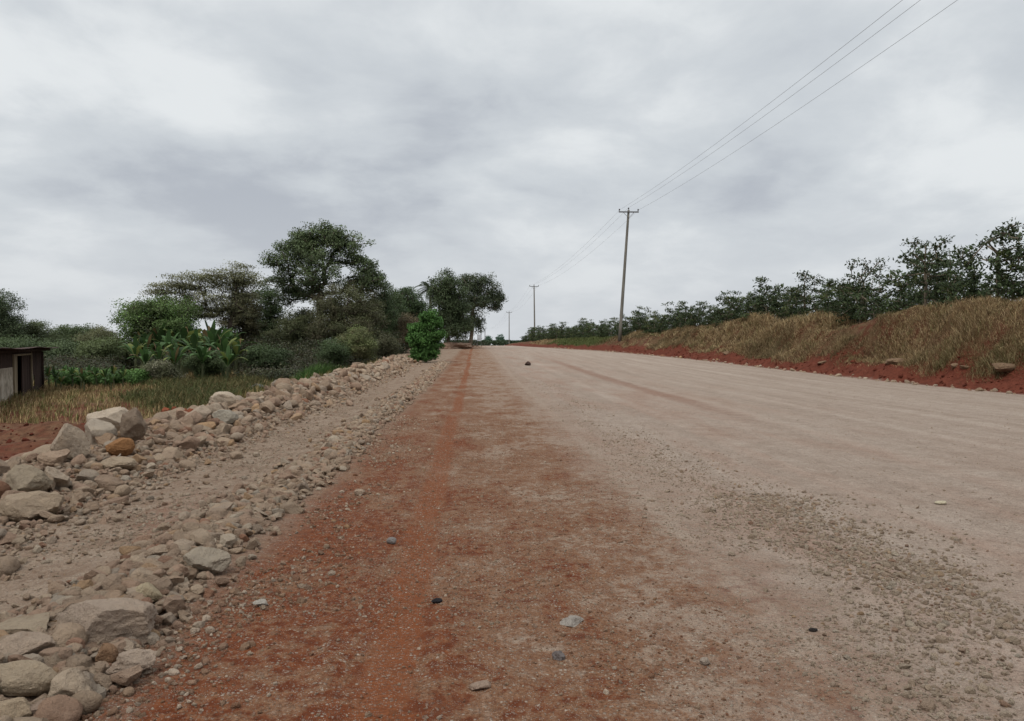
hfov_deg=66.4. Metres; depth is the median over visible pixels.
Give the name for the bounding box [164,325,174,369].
banana plant
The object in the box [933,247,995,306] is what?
coffee bush
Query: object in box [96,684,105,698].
cobble
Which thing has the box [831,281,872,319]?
coffee bush
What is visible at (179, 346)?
banana plant
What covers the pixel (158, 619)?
cobble
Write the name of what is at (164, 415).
ridge stone
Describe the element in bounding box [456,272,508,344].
roadside tree
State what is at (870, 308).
coffee bush
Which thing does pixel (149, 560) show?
cobble
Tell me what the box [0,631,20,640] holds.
cobble
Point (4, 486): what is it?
ridge stone
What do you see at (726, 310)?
coffee bush
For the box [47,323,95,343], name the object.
bushy tree
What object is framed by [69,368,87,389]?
banana plant
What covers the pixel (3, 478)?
ridge stone
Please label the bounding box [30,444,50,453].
ridge stone
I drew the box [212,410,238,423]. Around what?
boulder
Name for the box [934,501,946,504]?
stone
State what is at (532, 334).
coffee bush
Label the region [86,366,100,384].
banana plant
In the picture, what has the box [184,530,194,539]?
cobble
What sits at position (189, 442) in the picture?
ridge stone
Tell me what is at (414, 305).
dark tree
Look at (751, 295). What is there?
coffee bush
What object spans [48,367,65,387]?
banana plant
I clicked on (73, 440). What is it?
boulder
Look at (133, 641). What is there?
cobble
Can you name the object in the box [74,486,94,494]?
ridge stone
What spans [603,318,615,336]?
coffee bush
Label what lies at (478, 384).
dirt shoulder
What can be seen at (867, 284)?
coffee bush
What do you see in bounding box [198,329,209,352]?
banana plant
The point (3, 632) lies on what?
cobble
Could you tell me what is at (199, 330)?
banana plant
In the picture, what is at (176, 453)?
ridge stone
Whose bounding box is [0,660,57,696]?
rock
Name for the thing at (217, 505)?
cobble
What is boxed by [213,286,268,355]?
dark tree
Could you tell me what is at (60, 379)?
banana plant
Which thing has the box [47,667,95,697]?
rock
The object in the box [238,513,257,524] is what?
cobble
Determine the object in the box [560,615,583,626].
stone
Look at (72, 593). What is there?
cobble
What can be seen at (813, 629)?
lump
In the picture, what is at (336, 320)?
thorn tree
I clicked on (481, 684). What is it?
stone
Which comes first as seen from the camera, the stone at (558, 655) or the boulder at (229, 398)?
the stone at (558, 655)
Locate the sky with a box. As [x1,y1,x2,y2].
[0,0,1023,346]
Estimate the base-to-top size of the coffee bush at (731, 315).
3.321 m
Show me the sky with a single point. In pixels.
(141, 141)
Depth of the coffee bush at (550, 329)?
137.27 m
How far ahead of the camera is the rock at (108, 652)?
3.57 m
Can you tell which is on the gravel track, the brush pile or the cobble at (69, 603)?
the cobble at (69, 603)
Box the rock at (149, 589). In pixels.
[135,582,161,601]
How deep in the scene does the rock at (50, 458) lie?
8.28 m
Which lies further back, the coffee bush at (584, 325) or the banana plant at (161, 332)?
the coffee bush at (584, 325)
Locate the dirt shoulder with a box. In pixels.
[80,346,879,720]
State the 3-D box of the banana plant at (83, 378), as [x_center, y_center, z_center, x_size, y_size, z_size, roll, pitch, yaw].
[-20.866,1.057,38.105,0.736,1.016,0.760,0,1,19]
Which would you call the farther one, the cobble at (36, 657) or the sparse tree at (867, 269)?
the sparse tree at (867, 269)
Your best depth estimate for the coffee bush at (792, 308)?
48.02 m
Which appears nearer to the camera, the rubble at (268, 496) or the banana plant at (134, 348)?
the rubble at (268, 496)
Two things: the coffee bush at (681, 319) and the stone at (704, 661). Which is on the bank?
the coffee bush at (681, 319)
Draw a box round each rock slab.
[0,612,49,633]
[0,631,54,655]
[55,597,157,644]
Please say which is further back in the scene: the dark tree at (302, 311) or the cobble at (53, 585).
the dark tree at (302, 311)
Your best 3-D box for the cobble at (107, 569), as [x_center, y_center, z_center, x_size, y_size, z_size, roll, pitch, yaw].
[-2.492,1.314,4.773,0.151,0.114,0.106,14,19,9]
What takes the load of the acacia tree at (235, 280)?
on the ground at (43, 434)
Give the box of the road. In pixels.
[484,346,1023,720]
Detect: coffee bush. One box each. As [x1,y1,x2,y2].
[528,327,539,340]
[534,325,544,339]
[546,325,559,339]
[548,325,559,338]
[556,321,566,338]
[564,329,571,337]
[565,327,574,337]
[570,326,577,337]
[571,321,582,334]
[571,328,580,337]
[576,321,590,336]
[577,318,591,335]
[583,320,596,336]
[584,323,593,337]
[586,324,598,338]
[592,325,606,336]
[597,321,609,336]
[602,320,615,336]
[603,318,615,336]
[610,321,625,335]
[612,317,628,335]
[623,311,641,334]
[627,306,651,330]
[632,313,647,330]
[641,310,661,333]
[644,316,658,333]
[654,314,675,332]
[654,315,668,332]
[659,301,682,330]
[665,310,684,329]
[672,307,693,328]
[673,301,697,327]
[683,303,704,325]
[695,300,711,325]
[702,305,716,325]
[705,305,719,324]
[712,290,749,326]
[712,296,740,324]
[717,290,745,321]
[730,294,764,319]
[739,291,771,318]
[744,276,783,317]
[759,290,786,316]
[766,291,807,320]
[781,285,811,318]
[781,291,816,314]
[799,288,834,316]
[807,282,851,313]
[813,274,859,319]
[817,283,838,306]
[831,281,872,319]
[833,277,889,322]
[834,281,873,315]
[848,279,890,318]
[854,291,889,321]
[872,287,893,312]
[875,264,938,313]
[881,269,929,314]
[896,244,982,310]
[906,269,967,307]
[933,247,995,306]
[948,268,990,296]
[969,279,1020,296]
[977,235,1023,299]
[986,272,1023,301]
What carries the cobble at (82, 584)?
on the gravel track
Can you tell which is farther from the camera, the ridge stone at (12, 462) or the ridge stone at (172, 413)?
the ridge stone at (172, 413)
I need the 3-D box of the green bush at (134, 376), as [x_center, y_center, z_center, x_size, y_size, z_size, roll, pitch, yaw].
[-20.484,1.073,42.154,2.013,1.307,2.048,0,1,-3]
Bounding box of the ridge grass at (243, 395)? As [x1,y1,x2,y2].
[234,358,382,397]
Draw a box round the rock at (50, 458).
[37,449,69,466]
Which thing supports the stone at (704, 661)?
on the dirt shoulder
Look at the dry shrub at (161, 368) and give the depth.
42.73 m
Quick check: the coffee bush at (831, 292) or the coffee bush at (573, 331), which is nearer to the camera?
the coffee bush at (831, 292)
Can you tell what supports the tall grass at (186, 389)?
on the ground at (43, 434)
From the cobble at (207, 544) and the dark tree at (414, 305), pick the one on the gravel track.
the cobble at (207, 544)
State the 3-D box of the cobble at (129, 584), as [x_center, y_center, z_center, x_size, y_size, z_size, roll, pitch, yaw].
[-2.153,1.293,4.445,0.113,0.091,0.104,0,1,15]
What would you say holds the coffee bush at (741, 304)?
on the bank
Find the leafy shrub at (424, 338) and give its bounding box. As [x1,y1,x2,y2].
[405,309,447,361]
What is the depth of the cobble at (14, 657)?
3.32 m
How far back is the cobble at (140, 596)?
4.25 m
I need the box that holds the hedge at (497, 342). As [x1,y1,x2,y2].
[444,340,527,345]
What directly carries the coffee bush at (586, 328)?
on the bank
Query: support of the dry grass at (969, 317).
on the bank
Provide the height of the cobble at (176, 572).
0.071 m
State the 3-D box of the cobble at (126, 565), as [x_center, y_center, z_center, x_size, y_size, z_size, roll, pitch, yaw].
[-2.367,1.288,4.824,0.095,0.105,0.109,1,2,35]
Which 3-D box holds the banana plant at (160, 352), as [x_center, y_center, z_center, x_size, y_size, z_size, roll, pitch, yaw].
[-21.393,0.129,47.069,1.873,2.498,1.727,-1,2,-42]
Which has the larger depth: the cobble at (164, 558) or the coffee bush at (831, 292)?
the coffee bush at (831, 292)
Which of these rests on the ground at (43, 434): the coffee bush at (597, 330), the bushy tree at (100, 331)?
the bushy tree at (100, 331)
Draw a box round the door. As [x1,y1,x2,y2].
[21,355,29,395]
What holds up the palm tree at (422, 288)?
on the ground at (43, 434)
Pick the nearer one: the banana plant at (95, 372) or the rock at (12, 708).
the rock at (12, 708)
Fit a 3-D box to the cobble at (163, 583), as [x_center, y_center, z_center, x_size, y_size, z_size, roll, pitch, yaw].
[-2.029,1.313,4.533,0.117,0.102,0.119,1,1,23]
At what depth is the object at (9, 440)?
31.74 m
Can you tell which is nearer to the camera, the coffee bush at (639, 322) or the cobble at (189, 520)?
the cobble at (189, 520)
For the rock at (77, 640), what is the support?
on the gravel track
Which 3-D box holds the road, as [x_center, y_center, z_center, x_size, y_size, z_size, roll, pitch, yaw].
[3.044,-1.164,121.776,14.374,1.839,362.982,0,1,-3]
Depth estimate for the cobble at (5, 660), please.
3.37 m
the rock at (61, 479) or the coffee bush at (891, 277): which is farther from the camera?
the coffee bush at (891, 277)
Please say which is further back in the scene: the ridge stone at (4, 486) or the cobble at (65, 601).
the ridge stone at (4, 486)
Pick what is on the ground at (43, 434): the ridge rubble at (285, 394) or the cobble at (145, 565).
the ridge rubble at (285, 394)
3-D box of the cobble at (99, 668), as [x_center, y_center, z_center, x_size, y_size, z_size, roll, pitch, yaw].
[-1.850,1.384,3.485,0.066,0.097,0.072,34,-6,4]
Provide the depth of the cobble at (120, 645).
3.69 m
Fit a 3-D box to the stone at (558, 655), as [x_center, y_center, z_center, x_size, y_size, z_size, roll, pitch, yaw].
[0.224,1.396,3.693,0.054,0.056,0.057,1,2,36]
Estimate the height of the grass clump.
1.746 m
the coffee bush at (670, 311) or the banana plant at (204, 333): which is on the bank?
the coffee bush at (670, 311)
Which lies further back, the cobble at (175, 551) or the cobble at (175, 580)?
the cobble at (175, 551)
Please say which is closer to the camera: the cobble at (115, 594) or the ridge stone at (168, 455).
the cobble at (115, 594)
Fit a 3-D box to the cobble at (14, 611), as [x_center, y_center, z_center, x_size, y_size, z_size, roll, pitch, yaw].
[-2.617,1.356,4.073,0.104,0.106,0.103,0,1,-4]
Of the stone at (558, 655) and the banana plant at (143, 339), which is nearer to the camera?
the stone at (558, 655)
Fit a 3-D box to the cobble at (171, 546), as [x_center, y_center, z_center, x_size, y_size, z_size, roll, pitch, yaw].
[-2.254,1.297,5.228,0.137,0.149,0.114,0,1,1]
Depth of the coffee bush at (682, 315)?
69.20 m
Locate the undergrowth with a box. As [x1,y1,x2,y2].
[33,330,411,383]
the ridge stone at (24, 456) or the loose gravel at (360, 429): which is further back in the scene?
the loose gravel at (360, 429)
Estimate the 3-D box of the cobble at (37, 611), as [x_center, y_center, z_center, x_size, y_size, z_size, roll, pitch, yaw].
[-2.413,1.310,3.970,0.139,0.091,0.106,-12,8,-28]
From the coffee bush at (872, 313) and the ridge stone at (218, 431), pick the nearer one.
the ridge stone at (218, 431)
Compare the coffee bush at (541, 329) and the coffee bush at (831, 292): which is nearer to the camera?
the coffee bush at (831, 292)
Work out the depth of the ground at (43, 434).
18.23 m
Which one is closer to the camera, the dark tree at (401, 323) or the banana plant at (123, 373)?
the banana plant at (123, 373)
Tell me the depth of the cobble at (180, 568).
4.78 m
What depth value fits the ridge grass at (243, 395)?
19.39 m
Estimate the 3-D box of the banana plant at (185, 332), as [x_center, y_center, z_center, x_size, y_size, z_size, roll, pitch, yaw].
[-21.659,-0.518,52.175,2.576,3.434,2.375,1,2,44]
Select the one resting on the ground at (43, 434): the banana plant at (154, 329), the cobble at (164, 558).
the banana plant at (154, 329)
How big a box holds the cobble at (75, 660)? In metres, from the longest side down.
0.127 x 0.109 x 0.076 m
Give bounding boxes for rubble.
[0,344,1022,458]
[0,430,365,720]
[143,354,426,449]
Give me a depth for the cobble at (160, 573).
4.67 m
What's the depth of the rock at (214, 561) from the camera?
4.96 m
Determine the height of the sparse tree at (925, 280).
3.779 m
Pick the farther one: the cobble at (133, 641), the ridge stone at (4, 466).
the ridge stone at (4, 466)
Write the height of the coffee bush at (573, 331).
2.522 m
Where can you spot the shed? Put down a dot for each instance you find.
(20, 368)
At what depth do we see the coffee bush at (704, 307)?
72.99 m
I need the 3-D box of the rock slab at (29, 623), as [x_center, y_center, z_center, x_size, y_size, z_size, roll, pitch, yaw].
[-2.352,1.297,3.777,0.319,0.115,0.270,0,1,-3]
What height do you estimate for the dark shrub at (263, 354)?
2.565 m
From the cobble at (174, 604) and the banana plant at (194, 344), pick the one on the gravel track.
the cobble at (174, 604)
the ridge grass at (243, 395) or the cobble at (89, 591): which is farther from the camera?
the ridge grass at (243, 395)
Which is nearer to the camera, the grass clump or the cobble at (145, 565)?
the cobble at (145, 565)
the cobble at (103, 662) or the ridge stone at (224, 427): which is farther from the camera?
the ridge stone at (224, 427)
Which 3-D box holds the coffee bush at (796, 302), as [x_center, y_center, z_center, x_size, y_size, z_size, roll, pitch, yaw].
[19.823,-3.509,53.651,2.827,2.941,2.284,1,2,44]
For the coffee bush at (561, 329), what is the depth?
122.54 m
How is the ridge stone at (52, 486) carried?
on the ground at (43, 434)
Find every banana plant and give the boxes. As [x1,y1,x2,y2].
[44,367,58,385]
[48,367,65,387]
[55,373,69,389]
[58,364,74,384]
[68,366,76,386]
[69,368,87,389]
[75,372,86,390]
[84,364,93,387]
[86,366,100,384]
[98,366,110,388]
[102,374,115,390]
[105,365,118,386]
[115,335,149,370]
[116,365,130,386]
[121,332,155,368]
[127,347,160,363]
[129,328,156,360]
[131,323,172,360]
[131,334,161,365]
[145,329,189,362]
[148,342,170,360]
[161,347,188,376]
[163,326,199,372]
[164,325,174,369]
[166,336,193,375]
[168,328,209,376]
[171,327,198,375]
[188,321,201,373]
[188,326,229,374]
[190,345,219,376]
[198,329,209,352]
[201,319,220,351]
[202,328,239,360]
[202,335,239,374]
[212,345,246,379]
[219,327,245,374]
[229,338,253,376]
[232,330,259,369]
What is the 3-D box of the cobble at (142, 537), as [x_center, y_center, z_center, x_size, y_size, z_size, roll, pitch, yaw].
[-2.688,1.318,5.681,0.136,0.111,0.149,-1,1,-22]
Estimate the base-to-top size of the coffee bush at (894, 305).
2.727 m
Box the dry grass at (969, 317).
[531,293,1023,385]
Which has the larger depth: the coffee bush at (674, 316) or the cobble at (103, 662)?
the coffee bush at (674, 316)
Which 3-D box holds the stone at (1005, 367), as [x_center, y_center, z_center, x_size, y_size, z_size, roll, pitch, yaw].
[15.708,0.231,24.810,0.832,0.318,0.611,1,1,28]
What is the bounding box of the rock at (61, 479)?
[44,466,69,488]
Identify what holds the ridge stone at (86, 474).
on the ground at (43, 434)
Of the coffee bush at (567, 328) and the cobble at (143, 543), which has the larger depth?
the coffee bush at (567, 328)
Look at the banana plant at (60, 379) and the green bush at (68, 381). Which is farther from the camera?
the green bush at (68, 381)
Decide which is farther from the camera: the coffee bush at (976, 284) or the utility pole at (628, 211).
the utility pole at (628, 211)
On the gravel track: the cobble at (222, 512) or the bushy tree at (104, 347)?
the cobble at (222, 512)
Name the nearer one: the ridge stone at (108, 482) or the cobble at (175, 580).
the cobble at (175, 580)
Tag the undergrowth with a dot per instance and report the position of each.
(298, 363)
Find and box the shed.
[0,347,58,401]
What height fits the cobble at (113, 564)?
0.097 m
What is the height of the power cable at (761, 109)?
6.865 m
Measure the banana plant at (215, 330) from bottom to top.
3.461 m
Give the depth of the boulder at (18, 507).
6.42 m
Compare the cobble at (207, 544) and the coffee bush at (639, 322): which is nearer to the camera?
the cobble at (207, 544)
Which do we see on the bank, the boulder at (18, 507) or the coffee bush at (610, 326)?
the coffee bush at (610, 326)
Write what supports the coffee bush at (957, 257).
on the bank
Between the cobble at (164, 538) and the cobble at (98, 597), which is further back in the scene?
the cobble at (164, 538)
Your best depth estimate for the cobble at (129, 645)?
3.71 m
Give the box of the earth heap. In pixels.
[440,342,471,348]
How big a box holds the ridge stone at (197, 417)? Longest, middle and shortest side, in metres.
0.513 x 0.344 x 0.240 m
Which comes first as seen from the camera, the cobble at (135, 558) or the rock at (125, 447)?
the cobble at (135, 558)
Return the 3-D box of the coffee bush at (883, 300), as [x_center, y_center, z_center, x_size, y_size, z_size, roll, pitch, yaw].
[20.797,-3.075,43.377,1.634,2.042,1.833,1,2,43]
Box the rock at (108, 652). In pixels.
[95,643,118,662]
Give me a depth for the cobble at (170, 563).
4.85 m
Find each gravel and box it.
[0,376,1023,720]
[308,361,449,448]
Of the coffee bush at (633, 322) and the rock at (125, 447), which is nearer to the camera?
the rock at (125, 447)
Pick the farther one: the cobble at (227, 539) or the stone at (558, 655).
the cobble at (227, 539)
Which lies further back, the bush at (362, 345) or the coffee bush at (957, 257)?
the bush at (362, 345)
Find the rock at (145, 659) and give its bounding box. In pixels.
[105,648,157,674]
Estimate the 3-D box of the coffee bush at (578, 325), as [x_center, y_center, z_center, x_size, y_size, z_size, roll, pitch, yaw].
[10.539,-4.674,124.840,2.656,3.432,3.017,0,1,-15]
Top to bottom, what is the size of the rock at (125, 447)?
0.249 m
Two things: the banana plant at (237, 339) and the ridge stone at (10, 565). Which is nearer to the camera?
the ridge stone at (10, 565)
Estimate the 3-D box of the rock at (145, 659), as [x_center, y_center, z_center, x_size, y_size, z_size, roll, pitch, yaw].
[-1.706,1.363,3.539,0.206,0.126,0.174,0,1,-3]
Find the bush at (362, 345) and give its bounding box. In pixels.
[334,324,379,361]
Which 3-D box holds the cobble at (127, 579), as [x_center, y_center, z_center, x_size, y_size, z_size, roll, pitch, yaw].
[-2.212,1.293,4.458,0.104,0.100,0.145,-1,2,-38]
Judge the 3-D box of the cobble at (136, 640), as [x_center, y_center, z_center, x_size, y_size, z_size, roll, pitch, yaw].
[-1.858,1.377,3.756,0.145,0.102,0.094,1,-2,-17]
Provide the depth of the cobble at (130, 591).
4.35 m
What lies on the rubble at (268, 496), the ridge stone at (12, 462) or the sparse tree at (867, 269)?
the ridge stone at (12, 462)
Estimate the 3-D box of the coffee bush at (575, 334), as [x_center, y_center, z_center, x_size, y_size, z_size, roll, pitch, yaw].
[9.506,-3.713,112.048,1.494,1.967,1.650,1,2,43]
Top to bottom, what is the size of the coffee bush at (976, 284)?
2.833 m
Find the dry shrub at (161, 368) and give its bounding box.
[135,359,189,379]
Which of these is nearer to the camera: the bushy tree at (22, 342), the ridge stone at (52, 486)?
the ridge stone at (52, 486)
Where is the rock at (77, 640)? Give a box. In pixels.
[66,637,84,648]
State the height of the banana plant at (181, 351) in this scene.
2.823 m
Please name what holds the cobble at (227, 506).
on the gravel track
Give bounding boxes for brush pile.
[444,338,488,347]
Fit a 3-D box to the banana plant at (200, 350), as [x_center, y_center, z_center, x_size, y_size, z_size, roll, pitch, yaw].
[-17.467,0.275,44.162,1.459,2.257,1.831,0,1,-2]
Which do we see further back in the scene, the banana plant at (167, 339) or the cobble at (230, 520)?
the banana plant at (167, 339)
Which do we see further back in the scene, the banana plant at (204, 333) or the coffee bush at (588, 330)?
the coffee bush at (588, 330)
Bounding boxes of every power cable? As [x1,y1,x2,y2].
[497,0,919,325]
[513,0,956,311]
[534,1,900,283]
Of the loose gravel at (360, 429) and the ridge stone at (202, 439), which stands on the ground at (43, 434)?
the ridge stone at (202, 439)
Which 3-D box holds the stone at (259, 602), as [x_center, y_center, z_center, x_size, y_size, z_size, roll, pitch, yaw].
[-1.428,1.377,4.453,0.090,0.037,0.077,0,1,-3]
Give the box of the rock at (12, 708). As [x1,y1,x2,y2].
[0,697,31,719]
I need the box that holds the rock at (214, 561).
[183,546,230,574]
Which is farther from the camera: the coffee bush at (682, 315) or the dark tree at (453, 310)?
the dark tree at (453, 310)
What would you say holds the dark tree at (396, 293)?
on the ground at (43, 434)
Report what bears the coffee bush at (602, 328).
on the bank
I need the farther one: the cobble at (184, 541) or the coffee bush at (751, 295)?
the coffee bush at (751, 295)
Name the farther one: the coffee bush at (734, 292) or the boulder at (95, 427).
the coffee bush at (734, 292)
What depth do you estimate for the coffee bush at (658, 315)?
83.84 m
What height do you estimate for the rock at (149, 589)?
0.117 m
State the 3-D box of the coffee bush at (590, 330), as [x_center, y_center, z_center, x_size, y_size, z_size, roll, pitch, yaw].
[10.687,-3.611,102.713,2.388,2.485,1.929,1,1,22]
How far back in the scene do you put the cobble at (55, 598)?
4.17 m
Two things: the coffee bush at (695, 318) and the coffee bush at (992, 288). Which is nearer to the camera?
the coffee bush at (992, 288)
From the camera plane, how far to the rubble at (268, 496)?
6.99 m
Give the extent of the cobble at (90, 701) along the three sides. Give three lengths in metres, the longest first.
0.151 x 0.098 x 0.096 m
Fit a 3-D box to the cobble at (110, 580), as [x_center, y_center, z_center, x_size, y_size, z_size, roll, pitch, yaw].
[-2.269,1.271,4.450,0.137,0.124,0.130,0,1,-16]
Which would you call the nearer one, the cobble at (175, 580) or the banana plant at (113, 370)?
the cobble at (175, 580)
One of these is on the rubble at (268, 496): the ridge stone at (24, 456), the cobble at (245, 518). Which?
the ridge stone at (24, 456)
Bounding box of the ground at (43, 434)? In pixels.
[0,347,446,553]
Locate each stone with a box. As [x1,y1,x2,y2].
[0,459,9,475]
[0,481,10,497]
[0,490,24,500]
[0,528,7,538]
[0,532,16,544]
[0,555,20,576]
[1,471,8,481]
[7,456,21,469]
[8,452,25,459]
[20,451,31,459]
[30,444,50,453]
[46,474,55,490]
[70,489,86,504]
[74,469,99,481]
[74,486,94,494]
[94,474,121,491]
[95,433,114,445]
[149,419,160,425]
[154,412,172,420]
[161,450,175,460]
[163,446,184,458]
[165,407,184,418]
[176,409,188,418]
[177,411,202,424]
[180,436,199,450]
[183,415,194,424]
[197,436,206,446]
[206,403,222,414]
[213,429,224,435]
[214,423,230,433]
[236,395,242,400]
[251,403,258,411]
[252,599,267,605]
[259,400,275,413]
[354,489,364,494]
[386,537,395,543]
[469,680,490,690]
[552,651,564,660]
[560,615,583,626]
[700,657,709,665]
[885,358,903,364]
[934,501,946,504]
[992,363,1015,372]
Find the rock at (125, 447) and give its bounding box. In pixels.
[105,438,134,456]
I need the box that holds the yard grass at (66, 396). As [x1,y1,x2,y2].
[0,354,393,423]
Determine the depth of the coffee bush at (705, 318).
70.71 m
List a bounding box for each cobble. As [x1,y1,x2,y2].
[0,611,10,619]
[0,630,8,636]
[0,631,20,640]
[2,653,13,662]
[7,609,18,614]
[7,654,32,662]
[23,653,43,662]
[25,608,46,615]
[30,693,47,703]
[32,694,82,720]
[36,626,47,634]
[39,647,72,659]
[43,651,72,665]
[47,622,59,629]
[48,581,64,593]
[49,608,63,621]
[50,595,63,602]
[52,622,87,646]
[56,595,71,604]
[58,666,88,673]
[62,590,80,595]
[62,595,82,604]
[63,599,85,608]
[65,642,82,652]
[65,654,91,666]
[71,690,102,714]
[76,579,92,589]
[81,587,96,595]
[83,569,108,579]
[83,671,97,690]
[91,595,105,599]
[92,574,105,582]
[92,664,105,672]
[93,673,112,687]
[94,661,109,672]
[95,566,111,574]
[96,590,108,595]
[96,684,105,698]
[100,573,121,589]
[104,590,122,597]
[106,559,119,568]
[107,584,126,592]
[110,664,142,685]
[111,640,125,652]
[113,636,141,645]
[119,560,133,570]
[121,577,133,580]
[121,580,140,587]
[124,638,135,650]
[125,586,136,594]
[128,555,144,562]
[128,637,136,644]
[130,567,152,579]
[131,540,153,548]
[132,534,151,542]
[133,593,144,599]
[141,563,156,567]
[141,574,157,582]
[141,597,152,603]
[142,558,161,565]
[143,546,168,555]
[147,567,168,571]
[152,533,172,544]
[152,568,166,577]
[152,578,172,589]
[154,615,162,624]
[158,555,172,562]
[159,558,178,568]
[161,612,176,625]
[163,595,185,613]
[165,548,180,555]
[166,543,178,550]
[166,564,189,577]
[166,575,184,586]
[167,568,183,575]
[172,530,186,540]
[174,539,195,545]
[178,544,190,550]
[182,519,198,524]
[182,522,204,531]
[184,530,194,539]
[186,566,198,579]
[189,528,214,545]
[199,542,216,547]
[206,508,228,516]
[210,503,229,511]
[210,532,224,539]
[214,502,232,510]
[220,517,240,523]
[220,533,235,548]
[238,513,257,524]
[277,474,296,479]
[281,501,304,513]
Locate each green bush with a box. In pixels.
[47,367,90,386]
[85,367,124,386]
[115,368,152,385]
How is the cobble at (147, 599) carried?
on the gravel track
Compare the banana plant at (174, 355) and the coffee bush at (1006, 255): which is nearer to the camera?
the coffee bush at (1006, 255)
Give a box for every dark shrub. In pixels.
[179,350,231,377]
[235,343,297,368]
[312,337,351,365]
[374,331,403,357]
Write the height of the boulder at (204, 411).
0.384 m
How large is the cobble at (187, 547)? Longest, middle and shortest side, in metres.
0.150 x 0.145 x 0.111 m
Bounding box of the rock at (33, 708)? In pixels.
[29,698,43,714]
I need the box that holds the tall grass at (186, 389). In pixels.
[91,371,299,414]
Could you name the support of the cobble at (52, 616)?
on the gravel track
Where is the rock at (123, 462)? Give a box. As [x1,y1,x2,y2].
[100,456,136,469]
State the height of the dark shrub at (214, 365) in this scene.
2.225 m
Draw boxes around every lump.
[431,598,442,602]
[809,628,817,631]
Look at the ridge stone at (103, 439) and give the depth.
9.95 m
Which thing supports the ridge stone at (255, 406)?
on the ground at (43, 434)
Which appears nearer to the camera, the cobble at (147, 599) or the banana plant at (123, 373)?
the cobble at (147, 599)
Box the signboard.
[477,334,481,345]
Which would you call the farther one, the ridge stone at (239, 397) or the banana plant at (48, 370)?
the banana plant at (48, 370)
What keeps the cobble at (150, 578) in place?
on the gravel track
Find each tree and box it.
[0,288,33,341]
[0,334,56,347]
[20,319,64,343]
[33,338,79,363]
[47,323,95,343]
[66,334,140,368]
[70,324,125,344]
[106,290,205,360]
[134,259,268,347]
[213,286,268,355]
[251,276,285,341]
[255,314,318,355]
[256,218,390,339]
[271,307,316,345]
[303,280,391,358]
[368,282,406,353]
[386,287,409,349]
[387,312,419,352]
[398,286,435,349]
[414,280,433,305]
[424,267,475,342]
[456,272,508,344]
[495,334,504,339]
[778,270,824,314]
[834,257,896,319]
[888,235,961,306]
[956,217,1023,298]
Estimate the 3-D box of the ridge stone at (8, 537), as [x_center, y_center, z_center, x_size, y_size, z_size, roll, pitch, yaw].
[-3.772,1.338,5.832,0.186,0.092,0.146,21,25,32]
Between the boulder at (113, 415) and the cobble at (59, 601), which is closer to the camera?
the cobble at (59, 601)
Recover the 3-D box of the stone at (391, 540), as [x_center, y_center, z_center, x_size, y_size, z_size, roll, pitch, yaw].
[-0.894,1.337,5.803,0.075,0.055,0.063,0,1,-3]
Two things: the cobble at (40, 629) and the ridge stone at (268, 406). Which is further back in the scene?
the ridge stone at (268, 406)
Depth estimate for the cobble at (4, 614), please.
4.01 m
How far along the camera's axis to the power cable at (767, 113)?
40.84 m
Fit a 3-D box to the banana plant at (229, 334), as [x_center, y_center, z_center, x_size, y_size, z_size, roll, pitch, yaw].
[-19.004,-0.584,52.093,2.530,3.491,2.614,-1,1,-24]
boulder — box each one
[0,490,64,522]
[5,464,52,491]
[50,423,89,459]
[84,418,117,444]
[86,406,128,431]
[120,407,145,441]
[185,405,210,422]
[209,391,235,405]
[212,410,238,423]
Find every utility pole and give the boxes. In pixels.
[506,311,511,343]
[529,285,538,331]
[618,207,638,340]
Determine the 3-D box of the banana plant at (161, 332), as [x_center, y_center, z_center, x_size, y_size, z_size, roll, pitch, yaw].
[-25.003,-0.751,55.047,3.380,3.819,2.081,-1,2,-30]
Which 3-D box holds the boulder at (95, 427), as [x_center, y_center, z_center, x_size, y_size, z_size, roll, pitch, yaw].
[-5.336,0.953,10.108,0.399,0.396,0.326,0,1,-16]
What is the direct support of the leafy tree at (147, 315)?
on the ground at (43, 434)
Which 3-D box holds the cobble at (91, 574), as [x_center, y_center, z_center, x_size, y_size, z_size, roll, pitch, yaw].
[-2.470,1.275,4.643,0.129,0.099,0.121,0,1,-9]
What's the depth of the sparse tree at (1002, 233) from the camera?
29.47 m
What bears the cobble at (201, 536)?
on the gravel track
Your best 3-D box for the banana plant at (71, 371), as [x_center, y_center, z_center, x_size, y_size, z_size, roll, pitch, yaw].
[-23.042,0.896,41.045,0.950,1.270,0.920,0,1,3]
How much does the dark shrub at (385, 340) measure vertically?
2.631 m
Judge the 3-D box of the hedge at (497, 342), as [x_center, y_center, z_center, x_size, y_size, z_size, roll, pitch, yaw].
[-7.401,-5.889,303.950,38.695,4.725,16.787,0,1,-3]
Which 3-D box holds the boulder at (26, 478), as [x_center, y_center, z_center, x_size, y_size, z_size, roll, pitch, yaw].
[-4.480,1.117,7.174,0.426,0.327,0.361,0,1,-3]
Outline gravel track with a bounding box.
[0,349,461,701]
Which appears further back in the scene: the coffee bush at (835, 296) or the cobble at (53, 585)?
the coffee bush at (835, 296)
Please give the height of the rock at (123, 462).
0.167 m
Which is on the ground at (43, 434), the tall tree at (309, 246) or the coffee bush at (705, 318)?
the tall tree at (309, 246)
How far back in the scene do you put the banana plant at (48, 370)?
40.92 m
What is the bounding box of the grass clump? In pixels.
[289,359,346,380]
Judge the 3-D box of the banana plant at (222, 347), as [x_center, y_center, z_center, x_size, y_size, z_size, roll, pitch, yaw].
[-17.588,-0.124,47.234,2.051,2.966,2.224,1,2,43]
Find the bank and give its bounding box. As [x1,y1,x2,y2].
[503,304,1023,394]
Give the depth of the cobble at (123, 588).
4.33 m

